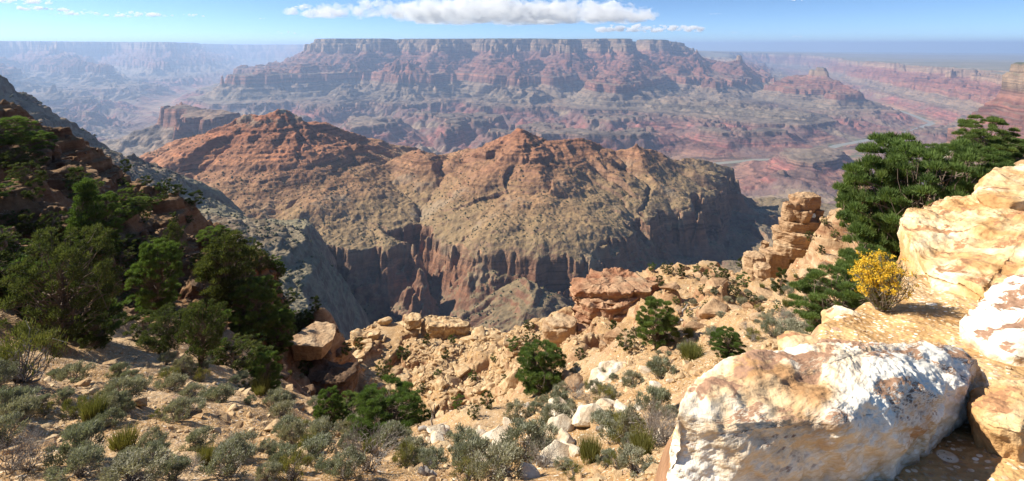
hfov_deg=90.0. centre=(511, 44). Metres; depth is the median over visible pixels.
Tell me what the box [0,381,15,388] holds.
rock
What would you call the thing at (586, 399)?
dead shrub
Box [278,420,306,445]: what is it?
sagebrush
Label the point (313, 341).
rock slab
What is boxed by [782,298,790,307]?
green shrub
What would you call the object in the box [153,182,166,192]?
juniper
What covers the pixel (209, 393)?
sagebrush
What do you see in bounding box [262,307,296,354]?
pinyon pine
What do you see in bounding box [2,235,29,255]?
juniper
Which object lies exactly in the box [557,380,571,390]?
sagebrush
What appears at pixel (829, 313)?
rock
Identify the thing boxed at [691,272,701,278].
rock
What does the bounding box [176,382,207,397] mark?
sagebrush
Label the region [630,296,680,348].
pinyon pine
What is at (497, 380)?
rock
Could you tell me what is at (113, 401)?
sagebrush
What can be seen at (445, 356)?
juniper
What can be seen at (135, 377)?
sagebrush
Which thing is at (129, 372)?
sagebrush
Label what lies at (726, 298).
sagebrush
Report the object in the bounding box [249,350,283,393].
juniper bush
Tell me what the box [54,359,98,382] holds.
sagebrush
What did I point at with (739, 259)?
juniper
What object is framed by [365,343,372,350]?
rock
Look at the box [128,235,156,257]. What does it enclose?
juniper
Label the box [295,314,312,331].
juniper
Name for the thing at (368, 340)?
rock
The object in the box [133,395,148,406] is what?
rock
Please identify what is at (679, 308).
rock
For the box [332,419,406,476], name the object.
shrub
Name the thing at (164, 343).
juniper tree
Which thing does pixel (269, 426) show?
rock
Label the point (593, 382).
sagebrush
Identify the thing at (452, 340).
juniper
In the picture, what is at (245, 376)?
sagebrush
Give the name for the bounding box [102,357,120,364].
rock
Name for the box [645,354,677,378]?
sagebrush
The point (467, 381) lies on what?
rock
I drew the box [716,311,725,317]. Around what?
sagebrush
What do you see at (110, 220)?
pinyon pine
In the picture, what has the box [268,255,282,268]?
juniper
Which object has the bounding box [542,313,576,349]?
boulder
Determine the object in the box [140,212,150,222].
juniper
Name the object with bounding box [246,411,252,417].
rock
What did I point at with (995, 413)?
boulder
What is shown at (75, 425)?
sagebrush
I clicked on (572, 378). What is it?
rock
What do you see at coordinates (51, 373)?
sagebrush
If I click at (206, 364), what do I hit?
sagebrush
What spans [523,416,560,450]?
sagebrush
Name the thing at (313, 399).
sagebrush
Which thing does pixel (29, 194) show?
juniper
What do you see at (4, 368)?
sagebrush
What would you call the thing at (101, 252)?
juniper
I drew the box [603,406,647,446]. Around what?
olive shrub
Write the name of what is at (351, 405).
pinyon pine
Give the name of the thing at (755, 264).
rock outcrop
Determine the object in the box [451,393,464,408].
juniper
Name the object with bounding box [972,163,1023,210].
rock ledge
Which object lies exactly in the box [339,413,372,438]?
sagebrush
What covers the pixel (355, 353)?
rock
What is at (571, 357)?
rock
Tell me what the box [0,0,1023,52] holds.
sky
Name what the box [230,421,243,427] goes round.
rock
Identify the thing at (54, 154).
rock outcrop
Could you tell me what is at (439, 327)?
rock outcrop
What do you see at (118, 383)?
sagebrush
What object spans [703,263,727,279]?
juniper
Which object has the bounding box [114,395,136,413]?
sagebrush
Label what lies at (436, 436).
rock
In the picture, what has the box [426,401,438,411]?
rock
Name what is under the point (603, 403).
rock
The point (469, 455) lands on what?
sagebrush
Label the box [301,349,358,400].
rock outcrop
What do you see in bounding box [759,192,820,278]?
rock tower
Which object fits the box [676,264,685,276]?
juniper
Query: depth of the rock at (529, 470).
6.15 m
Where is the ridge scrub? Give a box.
[0,75,834,327]
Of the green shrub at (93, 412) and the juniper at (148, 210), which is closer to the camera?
the green shrub at (93, 412)
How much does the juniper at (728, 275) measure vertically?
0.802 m
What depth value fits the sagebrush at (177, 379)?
10.93 m
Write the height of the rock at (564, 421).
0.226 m
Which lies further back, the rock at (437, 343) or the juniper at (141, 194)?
the rock at (437, 343)
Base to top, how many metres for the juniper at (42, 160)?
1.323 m
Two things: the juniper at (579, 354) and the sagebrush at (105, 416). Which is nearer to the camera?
the sagebrush at (105, 416)
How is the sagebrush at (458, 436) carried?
on the hillside
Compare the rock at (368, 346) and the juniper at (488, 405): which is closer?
the juniper at (488, 405)
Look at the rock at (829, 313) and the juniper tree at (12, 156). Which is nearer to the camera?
the rock at (829, 313)
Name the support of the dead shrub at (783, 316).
on the hillside
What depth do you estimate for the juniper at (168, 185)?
51.16 m
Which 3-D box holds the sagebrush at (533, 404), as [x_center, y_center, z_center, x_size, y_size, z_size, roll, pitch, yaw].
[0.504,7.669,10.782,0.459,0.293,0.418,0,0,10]
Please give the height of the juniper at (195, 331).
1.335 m
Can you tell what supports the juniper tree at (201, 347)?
on the hillside
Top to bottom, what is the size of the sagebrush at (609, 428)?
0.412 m
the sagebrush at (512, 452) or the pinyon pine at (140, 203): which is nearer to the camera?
the sagebrush at (512, 452)
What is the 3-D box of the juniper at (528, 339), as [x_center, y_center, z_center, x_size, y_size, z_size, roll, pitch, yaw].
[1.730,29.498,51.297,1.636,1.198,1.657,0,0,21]
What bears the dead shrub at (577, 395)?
on the hillside
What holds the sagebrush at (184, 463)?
on the hillside
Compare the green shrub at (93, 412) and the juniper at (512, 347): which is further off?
the juniper at (512, 347)
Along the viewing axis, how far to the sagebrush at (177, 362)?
13.12 m
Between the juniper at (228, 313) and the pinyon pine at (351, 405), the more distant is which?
the juniper at (228, 313)
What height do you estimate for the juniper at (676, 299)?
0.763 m
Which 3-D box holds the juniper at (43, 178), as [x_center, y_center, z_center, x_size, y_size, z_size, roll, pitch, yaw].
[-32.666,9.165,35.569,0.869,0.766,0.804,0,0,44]
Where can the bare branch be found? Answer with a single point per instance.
(679, 323)
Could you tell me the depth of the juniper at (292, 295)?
54.85 m
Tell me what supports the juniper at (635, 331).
on the rubble at (575, 341)
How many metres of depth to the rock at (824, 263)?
23.99 m
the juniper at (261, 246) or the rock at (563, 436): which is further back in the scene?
the juniper at (261, 246)
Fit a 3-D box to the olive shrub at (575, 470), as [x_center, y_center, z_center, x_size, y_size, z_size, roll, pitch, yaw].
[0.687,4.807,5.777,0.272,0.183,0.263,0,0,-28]
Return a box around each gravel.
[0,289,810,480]
[825,274,1017,480]
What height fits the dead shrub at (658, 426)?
0.677 m
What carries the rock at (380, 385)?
on the rubble at (516, 332)
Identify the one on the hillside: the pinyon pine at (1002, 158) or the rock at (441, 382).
the pinyon pine at (1002, 158)
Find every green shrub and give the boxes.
[77,387,112,423]
[104,421,141,451]
[194,437,216,465]
[250,374,271,394]
[254,385,265,396]
[294,428,319,452]
[361,435,377,452]
[575,428,603,464]
[629,423,659,454]
[677,336,706,361]
[682,326,694,337]
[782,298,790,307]
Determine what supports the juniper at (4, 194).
on the hillside
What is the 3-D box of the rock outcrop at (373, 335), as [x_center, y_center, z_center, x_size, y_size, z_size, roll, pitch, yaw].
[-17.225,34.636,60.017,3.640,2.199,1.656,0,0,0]
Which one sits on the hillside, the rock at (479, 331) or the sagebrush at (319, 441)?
the sagebrush at (319, 441)
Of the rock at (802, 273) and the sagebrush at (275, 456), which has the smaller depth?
the sagebrush at (275, 456)
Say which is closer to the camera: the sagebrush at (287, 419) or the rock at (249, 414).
the sagebrush at (287, 419)
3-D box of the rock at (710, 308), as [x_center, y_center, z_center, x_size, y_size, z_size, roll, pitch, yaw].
[11.274,14.844,28.553,2.376,0.876,1.114,13,21,-2]
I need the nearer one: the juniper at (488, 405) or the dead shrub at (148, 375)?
the dead shrub at (148, 375)
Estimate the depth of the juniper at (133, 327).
19.08 m
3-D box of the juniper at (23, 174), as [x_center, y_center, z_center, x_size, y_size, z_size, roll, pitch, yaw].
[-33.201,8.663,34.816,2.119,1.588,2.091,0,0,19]
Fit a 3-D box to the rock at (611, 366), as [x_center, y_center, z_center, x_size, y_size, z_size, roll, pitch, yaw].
[3.655,12.731,19.149,1.462,1.070,1.771,0,0,39]
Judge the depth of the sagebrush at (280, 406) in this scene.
10.36 m
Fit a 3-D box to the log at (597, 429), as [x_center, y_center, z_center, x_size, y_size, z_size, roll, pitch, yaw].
[1.554,5.992,8.120,0.518,0.184,0.127,0,0,-17]
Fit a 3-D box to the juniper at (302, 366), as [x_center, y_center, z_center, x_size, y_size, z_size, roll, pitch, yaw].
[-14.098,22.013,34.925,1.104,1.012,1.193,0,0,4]
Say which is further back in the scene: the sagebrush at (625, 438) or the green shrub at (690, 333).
the green shrub at (690, 333)
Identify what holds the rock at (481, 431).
on the hillside
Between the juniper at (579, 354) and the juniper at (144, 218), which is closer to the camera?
the juniper at (579, 354)
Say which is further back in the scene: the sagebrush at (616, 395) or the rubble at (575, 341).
the rubble at (575, 341)
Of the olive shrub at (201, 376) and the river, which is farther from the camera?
the river
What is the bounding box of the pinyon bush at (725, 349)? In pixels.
[709,326,746,358]
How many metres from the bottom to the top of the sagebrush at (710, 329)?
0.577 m
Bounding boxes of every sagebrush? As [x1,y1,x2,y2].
[0,357,20,387]
[0,384,26,416]
[0,385,41,415]
[0,391,40,426]
[0,411,30,449]
[37,393,50,403]
[39,416,107,468]
[42,442,109,480]
[46,368,61,377]
[50,386,75,402]
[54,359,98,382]
[59,421,84,436]
[86,394,120,414]
[93,375,151,401]
[93,406,127,430]
[95,445,175,480]
[103,388,130,415]
[104,361,130,378]
[110,446,140,463]
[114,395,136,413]
[120,368,139,377]
[123,373,154,390]
[129,424,168,453]
[144,435,170,464]
[153,371,188,390]
[153,452,192,480]
[156,350,176,366]
[157,365,170,373]
[161,395,191,422]
[169,395,206,419]
[170,354,196,373]
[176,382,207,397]
[178,425,217,451]
[189,360,209,374]
[195,433,257,479]
[201,381,236,402]
[221,429,259,462]
[229,375,240,383]
[233,370,249,379]
[243,394,256,404]
[253,460,283,480]
[258,437,277,453]
[261,386,291,406]
[267,439,291,459]
[268,400,296,419]
[268,443,303,471]
[270,414,303,436]
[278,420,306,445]
[289,393,296,401]
[290,430,337,465]
[306,395,323,406]
[307,415,340,438]
[314,454,335,473]
[322,444,367,479]
[336,429,357,449]
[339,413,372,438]
[372,420,412,449]
[401,434,429,457]
[405,444,429,467]
[418,445,448,469]
[445,422,478,454]
[449,431,498,477]
[462,436,484,461]
[466,439,525,480]
[483,451,498,465]
[499,414,549,462]
[502,398,529,421]
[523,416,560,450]
[526,400,543,414]
[534,394,544,403]
[537,397,572,421]
[541,381,553,389]
[541,384,568,403]
[552,456,573,470]
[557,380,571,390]
[567,402,577,413]
[587,378,602,393]
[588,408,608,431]
[593,407,626,444]
[595,448,618,467]
[603,382,617,393]
[603,386,621,399]
[608,373,618,380]
[610,402,646,434]
[615,442,658,480]
[619,432,636,447]
[621,369,644,387]
[634,384,670,414]
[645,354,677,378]
[658,404,678,421]
[689,299,697,305]
[702,325,716,338]
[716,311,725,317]
[723,296,732,302]
[736,297,750,305]
[755,294,767,301]
[757,311,775,320]
[759,317,781,336]
[775,317,807,335]
[780,310,795,318]
[781,281,795,294]
[788,326,808,334]
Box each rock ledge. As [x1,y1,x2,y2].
[896,195,1023,301]
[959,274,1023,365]
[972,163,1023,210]
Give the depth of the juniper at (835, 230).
42.94 m
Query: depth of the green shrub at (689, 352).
12.22 m
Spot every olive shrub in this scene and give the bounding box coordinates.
[0,317,71,383]
[33,401,59,416]
[58,393,91,420]
[148,405,170,419]
[153,367,181,383]
[193,368,210,381]
[236,378,251,388]
[274,446,315,480]
[296,416,309,430]
[391,437,421,467]
[449,456,481,480]
[562,460,584,480]
[592,382,616,401]
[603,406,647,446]
[604,449,622,469]
[744,327,761,341]
[753,303,764,311]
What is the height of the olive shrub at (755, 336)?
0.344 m
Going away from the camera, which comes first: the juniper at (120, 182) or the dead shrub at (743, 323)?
the dead shrub at (743, 323)
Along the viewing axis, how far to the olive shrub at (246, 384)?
13.37 m
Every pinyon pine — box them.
[0,115,41,147]
[1,260,60,309]
[18,130,59,150]
[89,191,125,236]
[103,201,139,220]
[123,237,184,313]
[126,196,152,211]
[195,225,230,246]
[222,274,282,339]
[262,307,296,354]
[273,260,286,278]
[312,385,344,425]
[331,389,371,425]
[346,373,431,442]
[514,339,566,395]
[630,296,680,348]
[784,263,869,332]
[831,131,990,261]
[834,155,927,278]
[835,242,897,307]
[911,142,1015,201]
[950,114,1022,167]
[980,135,1023,161]
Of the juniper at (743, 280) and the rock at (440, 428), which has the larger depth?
the juniper at (743, 280)
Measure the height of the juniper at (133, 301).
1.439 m
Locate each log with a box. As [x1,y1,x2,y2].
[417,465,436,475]
[418,404,449,433]
[534,455,553,465]
[595,424,603,431]
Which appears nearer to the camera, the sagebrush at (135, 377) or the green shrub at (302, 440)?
the green shrub at (302, 440)
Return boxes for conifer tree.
[58,176,113,258]
[192,228,263,309]
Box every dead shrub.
[0,418,56,470]
[0,435,61,480]
[144,366,157,379]
[181,452,205,471]
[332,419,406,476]
[526,434,565,470]
[559,377,589,399]
[579,391,596,403]
[627,394,676,449]
[643,404,676,444]
[645,408,663,431]
[740,321,754,331]
[768,309,801,329]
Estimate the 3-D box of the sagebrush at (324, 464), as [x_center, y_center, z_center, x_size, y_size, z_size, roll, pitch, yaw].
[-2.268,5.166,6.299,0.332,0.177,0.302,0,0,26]
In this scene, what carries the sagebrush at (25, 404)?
on the hillside
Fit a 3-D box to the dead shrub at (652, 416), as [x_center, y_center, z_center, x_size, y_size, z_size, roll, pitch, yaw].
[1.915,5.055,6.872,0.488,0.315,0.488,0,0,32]
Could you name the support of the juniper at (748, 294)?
on the hillside
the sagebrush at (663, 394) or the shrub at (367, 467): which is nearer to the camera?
the shrub at (367, 467)
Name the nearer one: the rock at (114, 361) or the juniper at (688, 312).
the rock at (114, 361)
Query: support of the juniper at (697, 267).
on the hillside
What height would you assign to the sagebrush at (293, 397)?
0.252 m
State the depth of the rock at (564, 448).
7.01 m
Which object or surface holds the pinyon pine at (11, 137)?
on the hillside
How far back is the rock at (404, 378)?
51.33 m
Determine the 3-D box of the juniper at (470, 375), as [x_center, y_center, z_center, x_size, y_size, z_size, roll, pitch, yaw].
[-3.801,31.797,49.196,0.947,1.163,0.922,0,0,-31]
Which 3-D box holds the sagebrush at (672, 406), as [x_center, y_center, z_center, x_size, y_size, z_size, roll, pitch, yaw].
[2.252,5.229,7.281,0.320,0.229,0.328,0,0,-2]
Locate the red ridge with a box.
[0,76,836,339]
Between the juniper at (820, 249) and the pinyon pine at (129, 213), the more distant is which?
the pinyon pine at (129, 213)
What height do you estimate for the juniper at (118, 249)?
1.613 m
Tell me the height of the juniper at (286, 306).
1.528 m
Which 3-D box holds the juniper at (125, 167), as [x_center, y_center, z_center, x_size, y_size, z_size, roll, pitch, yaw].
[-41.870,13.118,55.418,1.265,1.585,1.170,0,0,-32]
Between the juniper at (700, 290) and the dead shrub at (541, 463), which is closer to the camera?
the dead shrub at (541, 463)
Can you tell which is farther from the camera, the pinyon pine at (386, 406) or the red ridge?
the red ridge
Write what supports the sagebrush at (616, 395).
on the hillside
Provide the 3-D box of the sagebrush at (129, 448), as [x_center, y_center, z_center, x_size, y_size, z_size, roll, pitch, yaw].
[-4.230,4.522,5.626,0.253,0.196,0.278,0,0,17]
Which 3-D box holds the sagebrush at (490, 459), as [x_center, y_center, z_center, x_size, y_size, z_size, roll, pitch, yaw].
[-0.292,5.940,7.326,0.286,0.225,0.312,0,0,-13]
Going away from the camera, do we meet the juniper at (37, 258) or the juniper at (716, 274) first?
the juniper at (37, 258)
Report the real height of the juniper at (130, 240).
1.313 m
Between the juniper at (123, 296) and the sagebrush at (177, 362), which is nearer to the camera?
the sagebrush at (177, 362)
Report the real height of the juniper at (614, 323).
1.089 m
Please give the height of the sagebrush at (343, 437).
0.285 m
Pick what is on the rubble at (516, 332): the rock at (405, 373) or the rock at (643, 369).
the rock at (405, 373)
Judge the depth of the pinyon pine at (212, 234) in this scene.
45.51 m
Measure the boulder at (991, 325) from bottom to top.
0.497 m
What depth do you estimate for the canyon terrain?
10558.65 m
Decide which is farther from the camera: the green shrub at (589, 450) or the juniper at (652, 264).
the juniper at (652, 264)
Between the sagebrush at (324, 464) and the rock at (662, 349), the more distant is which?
the rock at (662, 349)
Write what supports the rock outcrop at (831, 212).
on the hillside
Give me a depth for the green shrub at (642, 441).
5.62 m
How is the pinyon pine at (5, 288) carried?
on the hillside
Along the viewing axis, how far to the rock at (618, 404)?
8.63 m
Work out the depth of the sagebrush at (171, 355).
13.90 m
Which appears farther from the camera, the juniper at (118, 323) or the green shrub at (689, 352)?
the juniper at (118, 323)
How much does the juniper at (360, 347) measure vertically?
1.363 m
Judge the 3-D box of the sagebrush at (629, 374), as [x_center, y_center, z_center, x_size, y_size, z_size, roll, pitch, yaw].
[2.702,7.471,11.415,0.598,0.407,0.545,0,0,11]
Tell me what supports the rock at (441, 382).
on the rubble at (516, 332)
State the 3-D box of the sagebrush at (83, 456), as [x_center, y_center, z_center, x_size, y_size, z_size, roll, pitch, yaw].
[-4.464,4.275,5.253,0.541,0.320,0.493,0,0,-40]
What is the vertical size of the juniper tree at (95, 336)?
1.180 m
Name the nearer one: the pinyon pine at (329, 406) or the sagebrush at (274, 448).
the sagebrush at (274, 448)
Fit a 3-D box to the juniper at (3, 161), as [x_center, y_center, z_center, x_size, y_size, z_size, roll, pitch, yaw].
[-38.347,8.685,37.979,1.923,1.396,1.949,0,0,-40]
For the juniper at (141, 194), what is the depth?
48.47 m
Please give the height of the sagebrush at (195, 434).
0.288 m
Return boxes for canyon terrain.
[0,38,1023,203]
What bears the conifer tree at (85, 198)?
on the hillside
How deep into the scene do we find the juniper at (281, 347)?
32.38 m
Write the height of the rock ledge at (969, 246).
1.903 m
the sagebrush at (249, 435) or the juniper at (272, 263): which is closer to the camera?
the sagebrush at (249, 435)
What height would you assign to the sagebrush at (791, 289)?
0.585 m
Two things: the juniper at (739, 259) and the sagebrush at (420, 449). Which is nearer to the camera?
the sagebrush at (420, 449)
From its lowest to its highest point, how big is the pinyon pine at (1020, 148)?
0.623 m
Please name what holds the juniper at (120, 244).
on the hillside
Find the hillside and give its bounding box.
[0,99,1023,480]
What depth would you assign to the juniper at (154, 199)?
48.66 m
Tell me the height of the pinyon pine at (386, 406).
1.146 m
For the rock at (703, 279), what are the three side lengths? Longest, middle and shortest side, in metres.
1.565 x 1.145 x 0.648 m
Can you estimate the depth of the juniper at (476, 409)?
20.27 m
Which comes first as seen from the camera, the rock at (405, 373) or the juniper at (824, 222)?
the juniper at (824, 222)
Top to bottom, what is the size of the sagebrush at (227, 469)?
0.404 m
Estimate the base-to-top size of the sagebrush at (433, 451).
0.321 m
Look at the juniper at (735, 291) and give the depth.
29.82 m
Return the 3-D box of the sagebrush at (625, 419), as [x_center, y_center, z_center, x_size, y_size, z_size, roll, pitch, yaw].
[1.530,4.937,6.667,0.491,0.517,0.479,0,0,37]
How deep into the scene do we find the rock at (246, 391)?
12.35 m
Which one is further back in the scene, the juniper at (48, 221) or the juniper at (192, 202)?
the juniper at (192, 202)
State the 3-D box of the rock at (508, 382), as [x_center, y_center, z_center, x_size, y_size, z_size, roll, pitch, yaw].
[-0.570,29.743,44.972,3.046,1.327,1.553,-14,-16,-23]
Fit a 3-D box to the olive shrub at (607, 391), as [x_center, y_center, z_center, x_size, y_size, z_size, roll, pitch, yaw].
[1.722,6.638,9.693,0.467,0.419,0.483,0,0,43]
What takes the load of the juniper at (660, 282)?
on the hillside
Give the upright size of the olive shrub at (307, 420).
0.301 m
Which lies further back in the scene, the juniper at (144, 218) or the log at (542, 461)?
the juniper at (144, 218)
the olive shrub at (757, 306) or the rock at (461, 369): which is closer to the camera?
the olive shrub at (757, 306)
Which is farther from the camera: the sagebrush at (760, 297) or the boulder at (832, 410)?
the sagebrush at (760, 297)
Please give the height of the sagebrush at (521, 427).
0.567 m
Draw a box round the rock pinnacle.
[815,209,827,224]
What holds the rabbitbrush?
on the hillside
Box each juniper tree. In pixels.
[0,147,36,166]
[0,223,135,344]
[72,310,118,350]
[133,302,192,353]
[162,221,184,246]
[168,298,228,372]
[185,251,205,272]
[251,251,270,275]
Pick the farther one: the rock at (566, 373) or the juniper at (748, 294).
the juniper at (748, 294)
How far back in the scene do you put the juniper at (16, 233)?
27.45 m
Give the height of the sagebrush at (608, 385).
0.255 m
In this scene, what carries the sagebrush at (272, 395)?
on the hillside
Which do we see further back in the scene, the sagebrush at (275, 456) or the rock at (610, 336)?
the rock at (610, 336)
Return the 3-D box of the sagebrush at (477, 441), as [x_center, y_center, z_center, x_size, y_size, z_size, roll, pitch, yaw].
[-0.544,5.561,6.921,0.655,0.547,0.671,0,0,-43]
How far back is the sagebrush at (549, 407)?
9.11 m
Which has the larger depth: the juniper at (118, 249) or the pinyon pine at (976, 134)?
the juniper at (118, 249)
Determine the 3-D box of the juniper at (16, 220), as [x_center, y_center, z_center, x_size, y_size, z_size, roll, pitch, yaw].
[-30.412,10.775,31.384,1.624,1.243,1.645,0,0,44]
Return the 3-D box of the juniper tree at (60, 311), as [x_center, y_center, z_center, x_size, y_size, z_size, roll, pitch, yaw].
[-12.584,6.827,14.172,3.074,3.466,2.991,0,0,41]
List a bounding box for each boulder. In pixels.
[542,313,576,349]
[564,443,580,456]
[666,339,989,480]
[966,378,1023,462]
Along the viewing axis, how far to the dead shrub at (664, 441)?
5.95 m
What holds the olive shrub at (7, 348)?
on the hillside
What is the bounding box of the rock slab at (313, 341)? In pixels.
[289,321,335,360]
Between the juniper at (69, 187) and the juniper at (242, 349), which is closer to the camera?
the juniper at (242, 349)
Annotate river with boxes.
[159,108,935,163]
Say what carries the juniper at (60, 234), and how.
on the hillside
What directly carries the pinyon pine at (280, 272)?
on the hillside
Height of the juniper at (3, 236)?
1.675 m
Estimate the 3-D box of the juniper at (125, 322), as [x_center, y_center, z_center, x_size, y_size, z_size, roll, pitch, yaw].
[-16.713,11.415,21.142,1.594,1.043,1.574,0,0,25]
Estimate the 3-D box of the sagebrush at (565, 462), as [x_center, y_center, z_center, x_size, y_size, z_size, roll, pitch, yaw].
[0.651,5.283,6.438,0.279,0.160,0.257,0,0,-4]
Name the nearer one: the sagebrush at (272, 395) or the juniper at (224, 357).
the sagebrush at (272, 395)
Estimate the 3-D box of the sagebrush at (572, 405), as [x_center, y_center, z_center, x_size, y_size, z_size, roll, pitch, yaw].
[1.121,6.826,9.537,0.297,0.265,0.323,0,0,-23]
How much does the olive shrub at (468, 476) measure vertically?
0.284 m
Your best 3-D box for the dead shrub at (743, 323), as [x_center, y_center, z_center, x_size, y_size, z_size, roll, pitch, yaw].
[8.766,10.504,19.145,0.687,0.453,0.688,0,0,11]
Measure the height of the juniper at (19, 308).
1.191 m
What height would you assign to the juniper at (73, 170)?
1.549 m
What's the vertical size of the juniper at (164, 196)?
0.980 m
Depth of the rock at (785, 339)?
3.60 m
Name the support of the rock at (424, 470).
on the hillside
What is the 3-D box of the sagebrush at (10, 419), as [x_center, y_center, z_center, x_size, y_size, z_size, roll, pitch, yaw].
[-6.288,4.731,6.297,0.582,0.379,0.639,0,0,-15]
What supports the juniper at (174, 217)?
on the hillside
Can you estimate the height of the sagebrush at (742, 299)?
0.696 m
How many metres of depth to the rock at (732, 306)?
28.61 m
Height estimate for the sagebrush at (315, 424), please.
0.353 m
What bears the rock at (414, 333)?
on the rubble at (516, 332)
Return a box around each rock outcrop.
[26,144,61,165]
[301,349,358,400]
[350,328,380,345]
[404,312,470,339]
[485,328,501,335]
[566,267,661,335]
[742,250,770,280]
[829,186,869,215]
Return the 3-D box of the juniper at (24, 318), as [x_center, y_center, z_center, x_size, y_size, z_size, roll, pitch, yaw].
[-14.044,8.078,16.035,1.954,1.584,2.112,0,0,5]
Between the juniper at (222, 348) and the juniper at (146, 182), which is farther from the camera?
the juniper at (146, 182)
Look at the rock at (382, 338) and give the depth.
59.77 m
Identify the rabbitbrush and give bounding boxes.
[847,249,920,311]
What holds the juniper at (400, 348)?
on the hillside
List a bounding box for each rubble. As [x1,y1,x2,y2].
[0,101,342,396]
[340,314,552,419]
[558,208,857,397]
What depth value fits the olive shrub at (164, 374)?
11.59 m
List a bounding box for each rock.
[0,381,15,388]
[74,378,90,386]
[82,386,99,394]
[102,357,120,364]
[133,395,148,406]
[192,413,203,418]
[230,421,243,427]
[243,388,250,394]
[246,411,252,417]
[264,419,288,431]
[286,384,292,390]
[352,350,361,356]
[355,352,364,358]
[360,338,371,344]
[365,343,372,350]
[377,316,391,324]
[377,382,387,389]
[378,334,386,341]
[393,370,409,384]
[401,375,408,381]
[404,328,418,337]
[418,366,424,372]
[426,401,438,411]
[427,401,433,406]
[427,421,449,435]
[428,430,444,443]
[433,341,441,345]
[434,376,447,389]
[435,409,443,417]
[446,376,461,385]
[448,390,457,398]
[453,363,470,376]
[460,335,470,343]
[462,374,475,384]
[470,326,485,342]
[477,429,485,434]
[480,423,515,439]
[487,333,501,339]
[494,370,517,397]
[495,378,500,385]
[502,417,512,424]
[503,335,509,347]
[517,462,540,478]
[534,439,572,464]
[545,414,573,436]
[548,396,566,416]
[556,428,574,443]
[560,369,573,380]
[564,373,582,391]
[566,351,587,364]
[572,403,602,427]
[585,360,626,391]
[596,398,614,409]
[599,339,606,351]
[603,326,626,344]
[606,399,627,411]
[638,365,651,373]
[649,381,661,387]
[657,346,671,353]
[659,282,679,289]
[674,305,685,312]
[684,321,706,330]
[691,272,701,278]
[694,298,728,319]
[700,275,709,283]
[703,276,728,295]
[726,303,741,309]
[741,302,752,311]
[749,312,765,324]
[756,287,772,295]
[777,331,821,350]
[798,268,824,280]
[818,261,830,270]
[821,305,860,322]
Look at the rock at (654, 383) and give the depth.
9.14 m
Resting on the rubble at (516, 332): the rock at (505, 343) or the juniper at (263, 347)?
the rock at (505, 343)
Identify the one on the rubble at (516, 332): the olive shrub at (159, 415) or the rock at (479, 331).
the rock at (479, 331)
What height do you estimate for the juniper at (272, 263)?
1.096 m
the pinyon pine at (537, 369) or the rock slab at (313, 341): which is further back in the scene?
the rock slab at (313, 341)
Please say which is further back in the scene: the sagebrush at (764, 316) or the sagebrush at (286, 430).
the sagebrush at (764, 316)
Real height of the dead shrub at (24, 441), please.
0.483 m
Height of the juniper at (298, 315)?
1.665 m
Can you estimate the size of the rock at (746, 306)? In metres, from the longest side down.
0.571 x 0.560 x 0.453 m
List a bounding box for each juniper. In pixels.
[0,152,10,167]
[0,177,18,198]
[0,209,32,227]
[0,225,11,233]
[0,230,23,250]
[0,232,12,247]
[0,233,12,266]
[0,240,22,271]
[0,254,54,300]
[0,271,8,298]
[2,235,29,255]
[4,160,44,183]
[9,245,27,255]
[10,287,55,315]
[13,213,37,236]
[20,178,46,201]
[20,221,37,233]
[20,276,106,324]
[24,151,50,167]
[29,236,56,260]
[35,171,48,180]
[36,210,65,236]
[52,231,85,250]
[59,290,123,337]
[62,174,79,182]
[64,179,79,191]
[65,167,91,181]
[73,291,120,337]
[76,250,107,266]
[86,297,133,345]
[91,178,104,186]
[101,237,120,255]
[105,229,126,254]
[112,311,129,325]
[114,246,135,265]
[115,182,134,202]
[117,178,127,184]
[119,291,130,299]
[120,159,131,172]
[121,261,136,281]
[122,308,161,342]
[124,233,138,248]
[127,189,148,201]
[127,292,143,307]
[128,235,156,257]
[131,253,149,268]
[138,175,152,185]
[138,203,153,216]
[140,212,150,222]
[152,194,163,205]
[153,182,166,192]
[158,178,172,194]
[158,191,167,200]
[168,211,178,225]
[171,184,187,195]
[181,316,207,342]
[185,189,204,205]
[185,215,193,222]
[204,336,227,364]
[207,305,231,332]
[209,331,263,370]
[215,346,245,370]
[236,337,248,352]
[238,329,266,354]
[238,345,273,368]
[239,237,258,251]
[248,345,284,373]
[250,242,265,256]
[265,257,274,269]
[266,280,282,290]
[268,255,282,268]
[268,304,288,321]
[273,331,289,351]
[282,287,300,303]
[290,309,306,329]
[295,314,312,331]
[298,360,313,373]
[299,309,314,323]
[309,295,321,311]
[341,342,351,354]
[355,337,364,349]
[374,358,392,377]
[396,345,410,359]
[416,382,425,393]
[422,333,429,344]
[433,369,441,375]
[441,349,449,358]
[448,333,456,344]
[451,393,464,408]
[467,402,480,418]
[468,369,476,380]
[480,389,494,409]
[490,354,496,361]
[506,335,520,351]
[522,332,534,342]
[523,319,534,330]
[574,347,585,360]
[609,320,616,329]
[616,328,637,350]
[630,327,638,337]
[647,262,656,270]
[655,275,664,285]
[660,262,673,273]
[672,295,679,303]
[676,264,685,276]
[686,307,692,316]
[692,264,700,271]
[698,284,704,293]
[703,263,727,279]
[723,268,729,278]
[730,283,740,294]
[736,257,742,269]
[736,271,750,286]
[745,292,757,301]
[771,267,788,294]
[773,303,783,311]
[804,231,813,241]
[816,245,825,252]
[821,217,827,225]
[831,229,839,236]
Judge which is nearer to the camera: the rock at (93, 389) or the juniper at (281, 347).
the rock at (93, 389)
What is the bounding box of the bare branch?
[671,304,698,342]
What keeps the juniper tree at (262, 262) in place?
on the hillside
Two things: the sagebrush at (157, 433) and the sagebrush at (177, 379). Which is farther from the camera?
the sagebrush at (177, 379)

